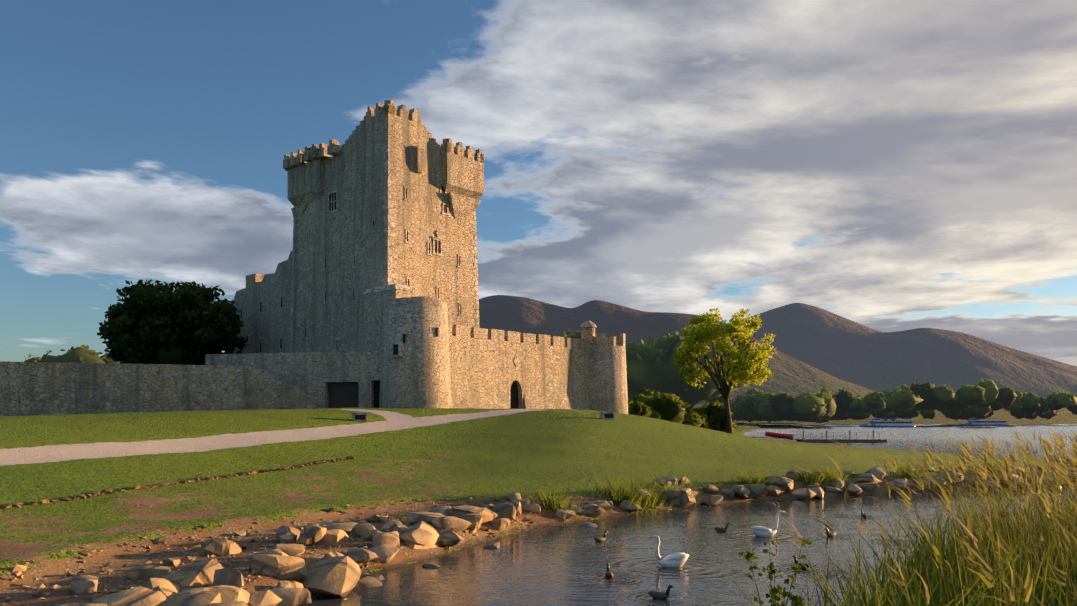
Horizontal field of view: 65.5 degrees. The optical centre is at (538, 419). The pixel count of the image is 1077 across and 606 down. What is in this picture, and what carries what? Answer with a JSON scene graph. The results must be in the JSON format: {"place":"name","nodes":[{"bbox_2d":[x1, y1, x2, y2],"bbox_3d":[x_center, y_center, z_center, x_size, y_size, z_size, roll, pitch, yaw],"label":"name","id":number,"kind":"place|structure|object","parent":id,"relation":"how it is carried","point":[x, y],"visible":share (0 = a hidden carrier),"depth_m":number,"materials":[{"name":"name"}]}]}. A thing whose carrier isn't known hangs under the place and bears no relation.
{"place":"outdoors","nodes":[
{"label":"outdoors","id":0,"kind":"place"},
{"bbox_2d":[283,99,483,352],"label":"castle tower","id":1,"kind":"structure","parent":0,"point":[389,192],"depth_m":77.43,"materials":[{"name":"stone"}]},
{"bbox_2d":[0,404,1076,605],"bbox_3d":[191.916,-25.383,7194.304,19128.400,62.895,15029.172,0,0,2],"label":"ground","id":2,"kind":"structure","parent":0,"point":[455,456],"depth_m":35.91,"materials":[{"name":"green plant"}]},
{"bbox_2d":[97,279,247,364],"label":"dark tree","id":3,"kind":"object","parent":2,"relation":"on","point":[139,313],"depth_m":80.65,"materials":[{"name":"green plant"}]},
{"bbox_2d":[0,456,354,508],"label":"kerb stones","id":4,"kind":"object","parent":2,"relation":"on","point":[95,494],"visible":0.92,"depth_m":28.79,"materials":[{"name":"stone"}]},
{"bbox_2d":[0,351,382,416],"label":"stone wall","id":5,"kind":"structure","parent":2,"relation":"on","point":[296,380],"depth_m":63.48,"materials":[{"name":"stone"}]},
{"bbox_2d":[227,250,292,353],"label":"ruined wing","id":6,"kind":"structure","parent":2,"relation":"on","point":[262,303],"depth_m":86.99,"materials":[{"name":"grey stone"}]},
{"bbox_2d":[0,490,674,605],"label":"beach pebbles","id":7,"kind":"object","parent":2,"relation":"on","point":[17,570],"visible":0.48,"depth_m":18.87,"materials":[{"name":"brown stone"}]},
{"bbox_2d":[351,413,367,421],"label":"information sign","id":8,"kind":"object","parent":2,"relation":"on","point":[361,417],"depth_m":52.25,"materials":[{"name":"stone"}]},
{"bbox_2d":[363,284,627,413],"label":"bawn wall and flankers","id":9,"kind":"structure","parent":2,"relation":"on","point":[432,357],"depth_m":72.45,"materials":[{"name":"stone"}]},
{"bbox_2d":[6,330,1076,422],"bbox_3d":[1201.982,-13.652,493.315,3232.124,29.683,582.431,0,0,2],"label":"woods","id":10,"kind":"object","parent":2,"relation":"on","point":[650,365],"visible":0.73,"depth_m":420.21,"materials":[{"name":"green plant"}]},
{"bbox_2d":[57,457,1076,605],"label":"shore boulders","id":11,"kind":"object","parent":2,"relation":"on","point":[335,574],"visible":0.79,"depth_m":20.28,"materials":[{"name":"grey stone"}]},
{"bbox_2d":[599,412,614,419],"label":"floodlight plinth","id":12,"kind":"structure","parent":2,"relation":"on","point":[607,415],"depth_m":59.04,"materials":[{"name":"concrete"}]},
{"bbox_2d":[628,387,736,431],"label":"bushes","id":13,"kind":"object","parent":2,"relation":"on","point":[644,402],"visible":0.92,"depth_m":120.09,"materials":[{"name":"green plant"}]},
{"bbox_2d":[672,308,776,433],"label":"tree","id":14,"kind":"object","parent":2,"relation":"on","point":[747,361],"depth_m":134.36,"materials":[{"name":"green plant"}]},
{"bbox_2d":[388,456,1075,521],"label":"grass tufts","id":15,"kind":"object","parent":2,"relation":"on","point":[617,497],"visible":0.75,"depth_m":33.04,"materials":[{"name":"green plant"}]},
{"bbox_2d":[738,535,813,605],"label":"leafy plant","id":16,"kind":"object","parent":2,"relation":"on","point":[770,566],"depth_m":12.38,"materials":[{"name":"green plant"}]},
{"bbox_2d":[753,429,802,439],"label":"jetty gangway","id":17,"kind":"object","parent":2,"relation":"on","point":[782,433],"visible":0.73,"depth_m":132.24,"materials":[{"name":"grey metal"}]},
{"bbox_2d":[774,428,1076,605],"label":"dry reed stalks","id":18,"kind":"object","parent":2,"relation":"on","point":[1062,470],"visible":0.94,"depth_m":12.41,"materials":[{"name":"plant"}]},
{"bbox_2d":[0,0,1076,365],"label":"sky","id":19,"kind":"structure","parent":0,"point":[879,165],"materials":[{"name":"blue"}]},
{"bbox_2d":[479,295,874,403],"bbox_3d":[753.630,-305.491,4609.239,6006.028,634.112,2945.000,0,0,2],"label":"hill","id":20,"kind":"structure","parent":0,"point":[793,376],"depth_m":3863.72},
{"bbox_2d":[306,424,1076,605],"bbox_3d":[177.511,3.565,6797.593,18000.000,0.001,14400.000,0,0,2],"label":"lake water","id":21,"kind":"structure","parent":0,"point":[560,565],"depth_m":22.65,"materials":[{"name":"grey liquid"}]},
{"bbox_2d":[593,531,606,541],"bbox_3d":[1.834,3.437,24.562,0.576,0.325,0.199,0,0,-41],"label":"duck","id":22,"kind":"object","parent":21,"relation":"on","point":[599,539],"visible":0.98,"depth_m":24.46},
{"bbox_2d":[605,563,613,577],"bbox_3d":[1.605,3.437,19.005,0.200,0.325,0.576,0,0,2],"label":"duck","id":23,"kind":"object","parent":21,"relation":"on","point":[608,574],"visible":1,"depth_m":18.86},
{"bbox_2d":[648,585,675,598],"bbox_3d":[2.454,3.437,16.694,0.576,0.325,0.199,0,0,22],"label":"duck","id":24,"kind":"object","parent":21,"relation":"on","point":[657,595],"visible":0.96,"depth_m":16.62},
{"bbox_2d":[649,535,688,567],"bbox_3d":[3.150,3.210,20.311,1.054,0.868,0.368,0,0,-10],"label":"swan","id":25,"kind":"object","parent":21,"relation":"in","point":[675,560],"visible":0.98,"depth_m":20.19,"materials":[{"name":"white"}]},
{"bbox_2d":[714,523,729,531],"bbox_3d":[5.873,3.437,26.705,0.572,0.325,0.208,0,0,2],"label":"duck","id":26,"kind":"object","parent":21,"relation":"on","point":[721,529],"visible":0.96,"depth_m":26.64},
{"bbox_2d":[751,510,786,536],"bbox_3d":[7.043,3.210,25.596,1.137,0.868,0.395,0,0,2],"label":"swan","id":27,"kind":"object","parent":21,"relation":"on","point":[760,531],"visible":1,"depth_m":25.49,"materials":[{"name":"white"}]},
{"bbox_2d":[765,432,792,439],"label":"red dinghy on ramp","id":28,"kind":"object","parent":21,"relation":"in","point":[779,435],"visible":1,"depth_m":130.85,"materials":[{"name":"red plastic"}]},
{"bbox_2d":[792,555,808,568],"bbox_3d":[6.282,3.437,20.131,0.199,0.325,0.576,0,0,-34],"label":"duck","id":29,"kind":"object","parent":21,"relation":"on","point":[801,564],"visible":0.56,"depth_m":20.02},
{"bbox_2d":[825,528,835,536],"bbox_3d":[8.884,3.437,25.529,0.576,0.325,0.199,0,0,-31],"label":"duck","id":30,"kind":"object","parent":21,"relation":"on","point":[830,534],"visible":0.94,"depth_m":25.44},
{"bbox_2d":[797,430,886,441],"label":"floating jetty","id":31,"kind":"object","parent":21,"relation":"in","point":[843,440],"visible":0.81,"depth_m":131.61,"materials":[{"name":"wood"}]},
{"bbox_2d":[696,476,1076,605],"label":"reeds","id":32,"kind":"object","parent":21,"relation":"on","point":[914,584],"visible":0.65,"depth_m":13.22,"materials":[{"name":"green plant"}]},
{"bbox_2d":[860,418,915,426],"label":"boat","id":33,"kind":"object","parent":21,"relation":"in","point":[875,422],"visible":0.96,"depth_m":401.60,"materials":[{"name":"blue metal"}]},
{"bbox_2d":[959,416,1008,424],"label":"boat","id":34,"kind":"object","parent":21,"relation":"on","point":[973,421],"visible":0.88,"depth_m":515.50,"materials":[{"name":"blue metal"}]},
{"bbox_2d":[729,303,1076,397],"bbox_3d":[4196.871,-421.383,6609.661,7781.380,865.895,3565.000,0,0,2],"label":"mountain","id":35,"kind":"structure","parent":0,"point":[838,346],"depth_m":5618.07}
]}

